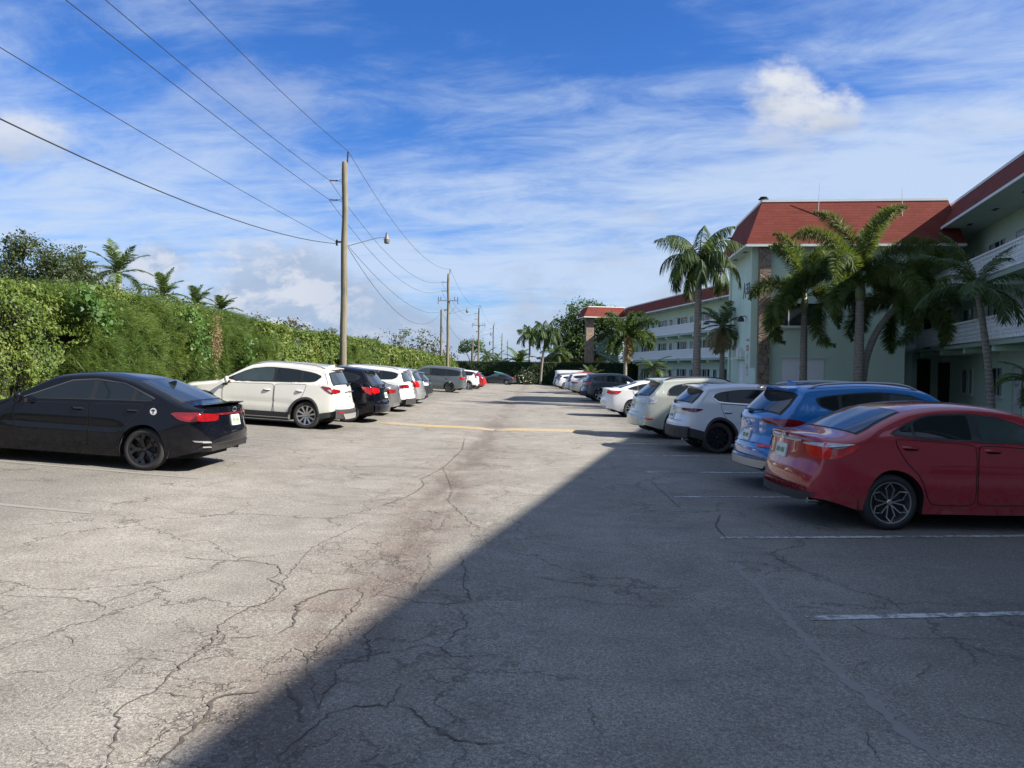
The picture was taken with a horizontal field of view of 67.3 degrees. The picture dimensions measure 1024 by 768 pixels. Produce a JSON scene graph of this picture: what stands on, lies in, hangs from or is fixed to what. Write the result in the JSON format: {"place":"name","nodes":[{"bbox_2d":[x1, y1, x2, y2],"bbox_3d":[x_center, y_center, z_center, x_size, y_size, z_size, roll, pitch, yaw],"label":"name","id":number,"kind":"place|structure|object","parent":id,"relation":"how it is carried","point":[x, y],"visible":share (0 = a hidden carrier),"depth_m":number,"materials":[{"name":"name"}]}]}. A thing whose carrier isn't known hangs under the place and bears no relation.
{"place":"outdoors","nodes":[
{"label":"outdoors","id":0,"kind":"place"},
{"bbox_2d":[0,383,1023,767],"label":"parking lot","id":1,"kind":"structure","parent":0,"point":[714,663],"depth_m":5.55,"materials":[{"name":"asphalt"}]},
{"bbox_2d":[0,371,246,470],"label":"parked sedan","id":2,"kind":"object","parent":1,"relation":"on","point":[143,421],"visible":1,"depth_m":11.51,"materials":[{"name":"black paint"}]},
{"bbox_2d":[0,386,488,513],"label":"bay lines","id":3,"kind":"object","parent":1,"relation":"on","point":[45,508],"visible":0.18,"depth_m":11.26,"materials":[{"name":"white paint"}]},
{"bbox_2d":[187,361,355,428],"bbox_3d":[-6.486,0.208,20.601,4.562,1.693,2.222,4,1,2],"label":"parked suv","id":4,"kind":"object","parent":1,"relation":"on","point":[305,395],"visible":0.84,"depth_m":19.71,"materials":[{"name":"white paint"}]},
{"bbox_2d":[326,364,390,421],"bbox_3d":[-6.127,0.193,23.519,4.800,1.658,2.254,4,1,2],"label":"parked suv","id":5,"kind":"object","parent":1,"relation":"on","point":[369,393],"visible":0.24,"depth_m":22.62,"materials":[{"name":"black paint"}]},
{"bbox_2d":[352,381,400,408],"bbox_3d":[-6.264,0.225,26.750,4.800,1.446,2.217,4,1,0],"label":"parked sedan","id":6,"kind":"object","parent":1,"relation":"on","point":[393,394],"visible":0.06,"depth_m":26.15,"materials":[{"name":"grey paint"}]},
{"bbox_2d":[344,364,415,408],"bbox_3d":[-6.025,0.068,29.379,4.730,1.693,2.222,4,1,1],"label":"parked suv","id":7,"kind":"object","parent":1,"relation":"on","point":[400,377],"visible":0.31,"depth_m":28.59,"materials":[{"name":"white paint"}]},
{"bbox_2d":[392,366,425,401],"bbox_3d":[-5.990,0.014,33.069,4.600,1.653,2.202,4,1,1],"label":"parked suv","id":8,"kind":"object","parent":1,"relation":"on","point":[418,386],"visible":0.13,"depth_m":32.39,"materials":[{"name":"silver metal"}]},
{"bbox_2d":[417,372,432,399],"bbox_3d":[-5.944,0.029,36.159,4.500,1.517,2.181,4,1,1],"label":"parked hatchback","id":9,"kind":"object","parent":1,"relation":"on","point":[427,385],"visible":0.15,"depth_m":35.57,"materials":[{"name":"grey paint"}]},
{"bbox_2d":[381,422,493,430],"bbox_3d":[-2.241,1.232,22.701,3.746,0.126,0.459,1,1,17],"label":"speed hump","id":10,"kind":"object","parent":1,"relation":"on","point":[441,426],"visible":1,"depth_m":22.55,"materials":[{"name":"yellow paint"}]},
{"bbox_2d":[417,366,466,391],"bbox_3d":[-5.651,-0.411,53.541,5.080,1.763,2.352,4,1,1],"label":"parked minivan","id":11,"kind":"object","parent":1,"relation":"on","point":[449,379],"visible":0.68,"depth_m":52.59,"materials":[{"name":"grey paint"}]},
{"bbox_2d":[464,370,479,389],"bbox_3d":[-4.716,-0.440,63.145,4.140,1.606,2.158,4,1,1],"label":"parked hatchback","id":12,"kind":"object","parent":1,"relation":"on","point":[472,378],"visible":0.31,"depth_m":62.30,"materials":[{"name":"white paint"}]},
{"bbox_2d":[468,372,486,388],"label":"parked hatchback","id":13,"kind":"object","parent":1,"relation":"on","point":[482,380],"visible":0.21,"depth_m":65.80,"materials":[{"name":"red paint"}]},
{"bbox_2d":[486,373,515,384],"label":"parked sedan","id":14,"kind":"object","parent":1,"relation":"on","point":[505,379],"visible":0.92,"depth_m":99.22,"materials":[{"name":"grey paint"}]},
{"bbox_2d":[1,438,1016,763],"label":"pavement cracks","id":15,"kind":"object","parent":1,"relation":"on","point":[299,704],"visible":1,"depth_m":4.51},
{"bbox_2d":[497,428,598,432],"bbox_3d":[1.023,1.320,22.002,2.948,0.070,0.479,1,1,3],"label":"speed hump","id":16,"kind":"object","parent":1,"relation":"on","point":[528,429],"visible":1,"depth_m":21.84,"materials":[{"name":"yellow paint"}]},
{"bbox_2d":[555,374,569,389],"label":"parked hatchback","id":17,"kind":"object","parent":1,"relation":"on","point":[560,381],"visible":0.36,"depth_m":76.50,"materials":[{"name":"white paint"}]},
{"bbox_2d":[553,373,571,387],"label":"parked suv","id":18,"kind":"object","parent":1,"relation":"on","point":[556,376],"visible":0.16,"depth_m":82.23,"materials":[{"name":"grey paint"}]},
{"bbox_2d":[554,370,584,376],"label":"cargo van","id":19,"kind":"object","parent":1,"relation":"on","point":[565,371],"visible":0.11,"depth_m":89.04,"materials":[{"name":"white paint"}]},
{"bbox_2d":[564,373,588,392],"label":"parked suv","id":20,"kind":"object","parent":1,"relation":"on","point":[575,376],"visible":0.29,"depth_m":62.87,"materials":[{"name":"white paint"}]},
{"bbox_2d":[569,376,586,393],"bbox_3d":[6.775,0.103,58.420,4.900,1.446,2.257,1,1,-2],"label":"parked sedan","id":21,"kind":"object","parent":1,"relation":"on","point":[575,385],"visible":0.2,"depth_m":57.51,"materials":[{"name":"silver metal"}]},
{"bbox_2d":[580,373,633,401],"bbox_3d":[6.356,0.205,45.804,4.599,1.678,2.222,1,1,-2],"label":"parked suv","id":22,"kind":"object","parent":1,"relation":"on","point":[593,385],"visible":0.53,"depth_m":44.93,"materials":[{"name":"blue paint"}]},
{"bbox_2d":[600,380,649,415],"bbox_3d":[5.920,0.579,30.408,4.820,1.468,2.232,1,1,-2],"label":"parked sedan","id":23,"kind":"object","parent":1,"relation":"on","point":[618,398],"visible":0.42,"depth_m":29.50,"materials":[{"name":"white paint"}]},
{"bbox_2d":[627,376,731,438],"bbox_3d":[5.571,0.637,21.108,4.759,1.673,2.222,1,1,-2],"label":"parked suv","id":24,"kind":"object","parent":1,"relation":"on","point":[652,401],"visible":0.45,"depth_m":20.26,"materials":[{"name":"beige paint"}]},
{"bbox_2d":[665,382,763,453],"bbox_3d":[5.786,0.761,17.688,4.424,1.558,2.178,1,1,-2],"label":"parked suv","id":25,"kind":"object","parent":1,"relation":"on","point":[706,416],"visible":0.45,"depth_m":16.82,"materials":[{"name":"white paint"}]},
{"bbox_2d":[558,388,1023,619],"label":"bay lines","id":26,"kind":"object","parent":1,"relation":"on","point":[877,616],"visible":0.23,"depth_m":8.06,"materials":[{"name":"white paint"}]},
{"bbox_2d":[732,380,939,472],"bbox_3d":[5.871,0.802,12.264,4.510,1.673,2.235,1,1,-2],"label":"parked suv","id":27,"kind":"object","parent":1,"relation":"on","point":[769,408],"visible":0.3,"depth_m":11.49,"materials":[{"name":"blue paint"}]},
{"bbox_2d":[734,562,943,763],"bbox_3d":[1.947,1.666,5.252,0.147,0.002,3.623,1,1,2],"label":"pavement scar","id":28,"kind":"object","parent":1,"relation":"on","point":[871,701],"visible":1,"depth_m":4.40,"materials":[{"name":"asphalt"}]},
{"bbox_2d":[763,400,1023,529],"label":"parked sedan","id":29,"kind":"object","parent":1,"relation":"on","point":[888,465],"visible":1,"depth_m":8.75,"materials":[{"name":"red paint"}]},
{"bbox_2d":[0,0,1023,362],"label":"sky","id":30,"kind":"structure","parent":0,"point":[538,153],"materials":[{"name":"blue"}]},
{"bbox_2d":[621,282,728,379],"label":"apartment wing","id":31,"kind":"structure","parent":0,"point":[673,331],"depth_m":89.89,"materials":[{"name":"paint"}]},
{"bbox_2d":[661,343,666,350],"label":"window","id":32,"kind":"structure","parent":31,"relation":"in","point":[663,345],"depth_m":96.50,"materials":[{"name":"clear glass"}]},
{"bbox_2d":[661,320,666,326],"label":"window","id":33,"kind":"structure","parent":31,"relation":"in","point":[663,323],"depth_m":96.38,"materials":[{"name":"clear glass"}]},
{"bbox_2d":[680,369,686,375],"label":"window","id":34,"kind":"structure","parent":31,"relation":"in","point":[683,372],"depth_m":90.04,"materials":[{"name":"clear glass"}]},
{"bbox_2d":[680,341,686,348],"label":"window","id":35,"kind":"structure","parent":31,"relation":"in","point":[683,344],"depth_m":90.12,"materials":[{"name":"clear glass"}]},
{"bbox_2d":[681,316,687,323],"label":"window","id":36,"kind":"structure","parent":31,"relation":"in","point":[684,320],"depth_m":89.90,"materials":[{"name":"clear glass"}]},
{"bbox_2d":[702,369,709,376],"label":"window","id":37,"kind":"structure","parent":31,"relation":"in","point":[705,372],"depth_m":83.66,"materials":[{"name":"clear glass"}]},
{"bbox_2d":[702,339,709,347],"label":"window","id":38,"kind":"structure","parent":31,"relation":"in","point":[704,344],"depth_m":84.25,"materials":[{"name":"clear glass"}]},
{"bbox_2d":[703,314,710,320],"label":"window","id":39,"kind":"structure","parent":31,"relation":"in","point":[704,318],"depth_m":84.00,"materials":[{"name":"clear glass"}]},
{"bbox_3d":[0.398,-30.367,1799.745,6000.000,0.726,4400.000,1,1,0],"label":"ground","id":40,"kind":"structure","parent":0,"visible":0},
{"bbox_2d":[0,226,118,300],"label":"bushy tree","id":41,"kind":"object","parent":40,"relation":"on","point":[48,262],"visible":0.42,"depth_m":35.82,"materials":[{"name":"green plant"}]},
{"bbox_2d":[59,251,101,284],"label":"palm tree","id":42,"kind":"object","parent":40,"relation":"on","point":[84,253],"visible":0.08,"depth_m":44.94,"materials":[{"name":"green plant"}]},
{"bbox_2d":[86,238,154,291],"bbox_3d":[-24.525,-4.402,47.721,4.090,9.561,4.132,1,1,0],"label":"palm tree","id":43,"kind":"object","parent":40,"relation":"on","point":[119,263],"visible":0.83,"depth_m":47.64,"materials":[{"name":"green plant"}]},
{"bbox_2d":[48,270,197,306],"bbox_3d":[-13.900,-1.395,27.099,3.503,4.724,6.162,1,1,19],"label":"shrub","id":44,"kind":"object","parent":40,"relation":"on","point":[170,296],"visible":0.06,"depth_m":28.15,"materials":[{"name":"green plant"}]},
{"bbox_2d":[112,281,200,305],"bbox_3d":[-19.054,-2.361,39.852,7.712,6.010,4.000,1,1,0],"label":"shrub","id":45,"kind":"object","parent":40,"relation":"on","point":[183,301],"visible":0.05,"depth_m":39.76,"materials":[{"name":"green plant"}]},
{"bbox_2d":[141,267,192,304],"bbox_3d":[-23.336,-3.796,51.993,3.378,8.228,3.464,0,1,-25],"label":"palm tree","id":46,"kind":"object","parent":40,"relation":"on","point":[163,280],"visible":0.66,"depth_m":51.56,"materials":[{"name":"green plant"}]},
{"bbox_2d":[180,284,217,307],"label":"palm tree","id":47,"kind":"object","parent":40,"relation":"on","point":[195,294],"visible":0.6,"depth_m":61.62,"materials":[{"name":"green plant"}]},
{"bbox_2d":[204,294,243,311],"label":"palm tree","id":48,"kind":"object","parent":40,"relation":"on","point":[221,303],"visible":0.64,"depth_m":64.53,"materials":[{"name":"green plant"}]},
{"bbox_2d":[0,276,458,398],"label":"hedge","id":49,"kind":"object","parent":40,"relation":"on","point":[81,328],"visible":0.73,"depth_m":20.23,"materials":[{"name":"green plant"}]},
{"bbox_2d":[274,317,300,337],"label":"skyline tree","id":50,"kind":"object","parent":40,"relation":"on","point":[290,321],"visible":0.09,"depth_m":131.65,"materials":[{"name":"green plant"}]},
{"bbox_2d":[290,317,312,330],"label":"skyline tree","id":51,"kind":"object","parent":40,"relation":"on","point":[299,325],"visible":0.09,"depth_m":130.39,"materials":[{"name":"green plant"}]},
{"bbox_2d":[318,327,336,341],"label":"skyline tree","id":52,"kind":"object","parent":40,"relation":"on","point":[334,331],"visible":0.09,"depth_m":139.26,"materials":[{"name":"green plant"}]},
{"bbox_2d":[330,152,348,364],"bbox_3d":[-9.003,-5.708,39.907,0.979,12.646,0.378,1,1,0],"label":"utility pole","id":53,"kind":"object","parent":40,"relation":"on","point":[343,316],"visible":0.95,"depth_m":39.78,"materials":[{"name":"brown wood"}]},
{"bbox_2d":[0,47,334,240],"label":"power line","id":54,"kind":"object","parent":53,"relation":"attached to","point":[141,132],"visible":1,"depth_m":19.58,"materials":[{"name":"black"}]},
{"bbox_2d":[0,118,335,243],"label":"power line","id":55,"kind":"object","parent":53,"relation":"attached to","point":[139,182],"visible":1,"depth_m":19.45,"materials":[{"name":"black"}]},
{"bbox_2d":[66,0,496,342],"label":"power line","id":56,"kind":"object","parent":53,"relation":"attached to","point":[219,119],"visible":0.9,"depth_m":24.49,"materials":[{"name":"black"}]},
{"bbox_2d":[105,0,498,338],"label":"power line","id":57,"kind":"object","parent":53,"relation":"attached to","point":[244,115],"visible":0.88,"depth_m":26.76,"materials":[{"name":"black"}]},
{"bbox_2d":[189,0,496,328],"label":"power line","id":58,"kind":"object","parent":53,"relation":"attached to","point":[299,108],"visible":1,"depth_m":29.92,"materials":[{"name":"black"}]},
{"bbox_2d":[348,233,389,245],"bbox_3d":[-7.508,-7.505,40.016,2.292,0.827,0.325,1,1,-8],"label":"street lamp","id":59,"kind":"object","parent":53,"relation":"attached to","point":[386,239],"visible":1,"depth_m":40.04,"materials":[{"name":"grey"}]},
{"bbox_2d":[372,329,417,349],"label":"skyline tree","id":60,"kind":"object","parent":40,"relation":"on","point":[401,342],"visible":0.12,"depth_m":149.50,"materials":[{"name":"green plant"}]},
{"bbox_2d":[391,327,436,349],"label":"skyline tree","id":61,"kind":"object","parent":40,"relation":"on","point":[409,329],"visible":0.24,"depth_m":151.50,"materials":[{"name":"green plant"}]},
{"bbox_2d":[411,331,457,360],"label":"skyline tree","id":62,"kind":"object","parent":40,"relation":"on","point":[432,350],"visible":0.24,"depth_m":149.91,"materials":[{"name":"green plant"}]},
{"bbox_2d":[440,310,442,357],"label":"service pole","id":63,"kind":"object","parent":40,"relation":"on","point":[441,326],"visible":0.66,"depth_m":88.80,"materials":[{"name":"brown wood"}]},
{"bbox_2d":[348,248,441,323],"bbox_3d":[-8.339,-6.519,64.396,0.025,2.701,49.006,1,1,0],"label":"power line","id":64,"kind":"object","parent":63,"relation":"attached to","point":[378,292],"visible":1,"depth_m":47.68,"materials":[{"name":"black"}]},
{"bbox_2d":[348,246,441,312],"bbox_3d":[-8.330,-7.216,64.384,0.022,1.504,49.004,1,1,0],"label":"power line","id":65,"kind":"object","parent":63,"relation":"attached to","point":[381,282],"visible":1,"depth_m":49.24,"materials":[{"name":"black"}]},
{"bbox_2d":[438,269,457,366],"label":"utility pole","id":66,"kind":"object","parent":40,"relation":"on","point":[448,300],"visible":0.96,"depth_m":87.75,"materials":[{"name":"brown wood"}]},
{"bbox_2d":[456,337,485,360],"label":"umbrella tree","id":67,"kind":"object","parent":40,"relation":"on","point":[465,349],"visible":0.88,"depth_m":159.25,"materials":[{"name":"green plant"}]},
{"bbox_2d":[472,308,484,360],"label":"utility pole","id":68,"kind":"object","parent":40,"relation":"on","point":[478,331],"visible":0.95,"depth_m":135.72,"materials":[{"name":"brown wood"}]},
{"bbox_2d":[473,347,499,361],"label":"palm tree","id":69,"kind":"object","parent":40,"relation":"on","point":[486,357],"visible":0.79,"depth_m":154.74,"materials":[{"name":"green plant"}]},
{"bbox_2d":[489,350,503,360],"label":"palm tree","id":70,"kind":"object","parent":40,"relation":"on","point":[498,355],"visible":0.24,"depth_m":157.52,"materials":[{"name":"green plant"}]},
{"bbox_2d":[502,346,537,361],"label":"palm tree","id":71,"kind":"object","parent":40,"relation":"on","point":[520,356],"visible":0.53,"depth_m":115.48,"materials":[{"name":"green plant"}]},
{"bbox_2d":[513,364,537,384],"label":"flowering shrub","id":72,"kind":"object","parent":40,"relation":"on","point":[528,375],"visible":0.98,"depth_m":104.80,"materials":[{"name":"green plant"}]},
{"bbox_2d":[516,324,542,361],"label":"palm tree","id":73,"kind":"object","parent":40,"relation":"on","point":[527,333],"visible":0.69,"depth_m":111.62,"materials":[{"name":"green plant"}]},
{"bbox_2d":[455,360,637,384],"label":"hedge","id":74,"kind":"object","parent":40,"relation":"on","point":[485,368],"visible":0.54,"depth_m":106.02,"materials":[{"name":"green plant"}]},
{"bbox_2d":[530,317,562,384],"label":"palm tree","id":75,"kind":"object","parent":40,"relation":"on","point":[547,337],"visible":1,"depth_m":103.61,"materials":[{"name":"green plant"}]},
{"bbox_2d":[540,341,573,361],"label":"palm tree","id":76,"kind":"object","parent":40,"relation":"on","point":[555,356],"visible":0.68,"depth_m":113.37,"materials":[{"name":"green plant"}]},
{"bbox_2d":[537,357,604,362],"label":"house","id":77,"kind":"structure","parent":40,"relation":"on","point":[540,358],"depth_m":134.98,"materials":[{"name":"brown brick"}]},
{"bbox_2d":[548,296,625,362],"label":"shade tree","id":78,"kind":"object","parent":40,"relation":"on","point":[572,327],"visible":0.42,"depth_m":117.69,"materials":[{"name":"green plant"}]},
{"bbox_2d":[579,364,602,372],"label":"cycad","id":79,"kind":"object","parent":40,"relation":"on","point":[590,370],"visible":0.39,"depth_m":79.75,"materials":[{"name":"green plant"}]},
{"bbox_2d":[576,306,624,362],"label":"stair tower","id":80,"kind":"structure","parent":40,"relation":"on","point":[589,314],"depth_m":106.35,"materials":[{"name":"red"}]},
{"bbox_2d":[594,310,660,374],"bbox_3d":[8.944,-2.402,59.550,4.670,6.778,4.919,0,1,-29],"label":"palm tree","id":81,"kind":"object","parent":40,"relation":"on","point":[629,332],"visible":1,"depth_m":59.10,"materials":[{"name":"green plant"}]},
{"bbox_2d":[636,356,672,379],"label":"palm tree","id":82,"kind":"object","parent":40,"relation":"on","point":[653,369],"visible":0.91,"depth_m":62.79,"materials":[{"name":"green plant"}]},
{"bbox_2d":[653,225,743,375],"bbox_3d":[9.232,-3.200,37.895,3.868,9.091,3.751,2,1,41],"label":"palm tree","id":83,"kind":"object","parent":40,"relation":"on","point":[700,268],"visible":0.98,"depth_m":37.57,"materials":[{"name":"green plant"}]},
{"bbox_2d":[693,300,738,378],"bbox_3d":[12.587,-1.852,46.142,3.635,6.189,3.182,1,1,0],"label":"palm tree","id":84,"kind":"object","parent":40,"relation":"on","point":[717,339],"visible":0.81,"depth_m":45.77,"materials":[{"name":"green plant"}]},
{"bbox_2d":[747,231,873,380],"bbox_3d":[13.767,-2.924,36.313,5.187,8.713,5.488,0,1,-38],"label":"palm tree","id":85,"kind":"object","parent":40,"relation":"on","point":[777,307],"visible":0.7,"depth_m":36.20,"materials":[{"name":"green plant"}]},
{"bbox_2d":[721,198,966,384],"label":"corner tower","id":86,"kind":"structure","parent":40,"relation":"on","point":[755,259],"depth_m":39.82,"materials":[{"name":"green paint"}]},
{"bbox_2d":[737,316,745,321],"bbox_3d":[12.769,-3.649,42.822,0.458,0.345,0.395,0,1,-30],"label":"wall lamp","id":87,"kind":"object","parent":86,"relation":"attached to","point":[740,318],"visible":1,"depth_m":42.70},
{"bbox_2d":[739,361,743,382],"bbox_3d":[13.081,-0.122,43.834,0.033,2.385,1.200,1,1,6],"label":"ribbed door","id":88,"kind":"structure","parent":86,"relation":"in","point":[741,372],"depth_m":43.77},
{"bbox_2d":[779,302,824,328],"bbox_3d":[14.818,-3.563,39.924,2.730,1.350,0.140,1,1,6],"label":"window","id":89,"kind":"structure","parent":86,"relation":"in","point":[793,320],"depth_m":39.95,"materials":[{"name":"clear glass"}]},
{"bbox_2d":[786,202,948,381],"bbox_3d":[15.574,-3.352,34.391,7.288,9.686,6.665,1,1,0],"label":"palm tree","id":90,"kind":"object","parent":40,"relation":"on","point":[851,262],"visible":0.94,"depth_m":33.66,"materials":[{"name":"green plant"}]},
{"bbox_2d":[841,250,963,381],"bbox_3d":[17.490,-2.273,34.726,5.119,7.567,5.290,1,1,0],"label":"palm tree","id":91,"kind":"object","parent":40,"relation":"on","point":[894,317],"visible":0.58,"depth_m":33.79,"materials":[{"name":"green plant"}]},
{"bbox_2d":[913,151,1023,416],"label":"apartment wing","id":92,"kind":"structure","parent":40,"relation":"on","point":[986,216],"depth_m":36.30,"materials":[{"name":"paint"}]},
{"bbox_2d":[904,269,930,394],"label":"door","id":93,"kind":"structure","parent":92,"relation":"attached to","point":[917,371],"depth_m":46.63,"materials":[{"name":"green paint"}]},
{"bbox_2d":[917,359,930,394],"bbox_3d":[25.254,-0.150,46.637,1.400,2.700,0.017,1,1,0],"label":"dark doorway","id":94,"kind":"structure","parent":93,"relation":"in","point":[923,365],"depth_m":46.62,"materials":[{"name":"black"}]},
{"bbox_2d":[923,317,930,348],"bbox_3d":[25.394,-3.168,46.584,0.900,2.300,0.017,1,1,0],"label":"dark doorway","id":95,"kind":"structure","parent":93,"relation":"in","point":[928,326],"depth_m":46.57,"materials":[{"name":"black"}]},
{"bbox_2d":[953,310,959,345],"bbox_3d":[24.871,-3.046,43.039,0.100,2.130,1.040,1,1,15],"label":"door","id":96,"kind":"structure","parent":92,"relation":"in","point":[956,313],"depth_m":42.87,"materials":[{"name":"silver metal"}]},
{"bbox_2d":[959,369,972,395],"bbox_3d":[24.275,-0.093,41.068,0.140,1.440,2.060,1,1,15],"label":"window","id":97,"kind":"structure","parent":92,"relation":"in","point":[966,374],"depth_m":41.01,"materials":[{"name":"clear glass"}]},
{"bbox_2d":[962,307,974,321],"bbox_3d":[24.317,-3.313,41.011,0.140,1.440,2.060,1,1,15],"label":"window","id":98,"kind":"structure","parent":92,"relation":"in","point":[968,314],"depth_m":40.97,"materials":[{"name":"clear glass"}]},
{"bbox_2d":[964,252,975,261],"bbox_3d":[24.355,-6.162,40.960,0.140,1.440,2.060,1,1,15],"label":"window","id":99,"kind":"structure","parent":92,"relation":"in","point":[972,255],"depth_m":40.60,"materials":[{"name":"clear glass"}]},
{"bbox_2d":[982,367,1003,398],"bbox_3d":[23.193,-0.061,37.060,0.140,1.490,2.560,1,1,15],"label":"window","id":100,"kind":"structure","parent":92,"relation":"in","point":[997,371],"depth_m":36.48,"materials":[{"name":"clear glass"}]},
{"bbox_2d":[986,302,1004,316],"bbox_3d":[23.235,-3.280,37.002,0.140,1.490,2.560,1,1,15],"label":"window","id":101,"kind":"structure","parent":92,"relation":"in","point":[989,312],"depth_m":37.56,"materials":[{"name":"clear glass"}]},
{"bbox_2d":[988,237,1006,250],"bbox_3d":[23.272,-6.130,36.952,0.140,1.490,2.560,1,1,15],"label":"window","id":102,"kind":"structure","parent":92,"relation":"in","point":[1002,241],"depth_m":36.91,"materials":[{"name":"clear glass"}]},
{"bbox_2d":[1011,367,1022,414],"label":"window","id":103,"kind":"structure","parent":92,"relation":"in","point":[1015,408],"depth_m":34.14,"materials":[{"name":"glass"}]},
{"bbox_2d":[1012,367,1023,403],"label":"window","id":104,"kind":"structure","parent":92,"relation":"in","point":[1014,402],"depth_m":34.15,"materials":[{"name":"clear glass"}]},
{"bbox_2d":[1013,293,1023,338],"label":"door","id":105,"kind":"structure","parent":92,"relation":"in","point":[1020,303],"depth_m":33.97,"materials":[{"name":"silver metal"}]},
{"bbox_2d":[1015,228,1023,265],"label":"door","id":106,"kind":"structure","parent":92,"relation":"in","point":[1021,231],"depth_m":34.07,"materials":[{"name":"silver metal"}]},
{"bbox_2d":[913,233,1023,407],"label":"palm tree","id":107,"kind":"object","parent":40,"relation":"on","point":[976,287],"visible":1,"depth_m":26.16,"materials":[{"name":"green plant"}]},
{"bbox_2d":[991,361,1023,408],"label":"palm tree","id":108,"kind":"object","parent":40,"relation":"on","point":[1001,379],"visible":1,"depth_m":23.19,"materials":[{"name":"green plant"}]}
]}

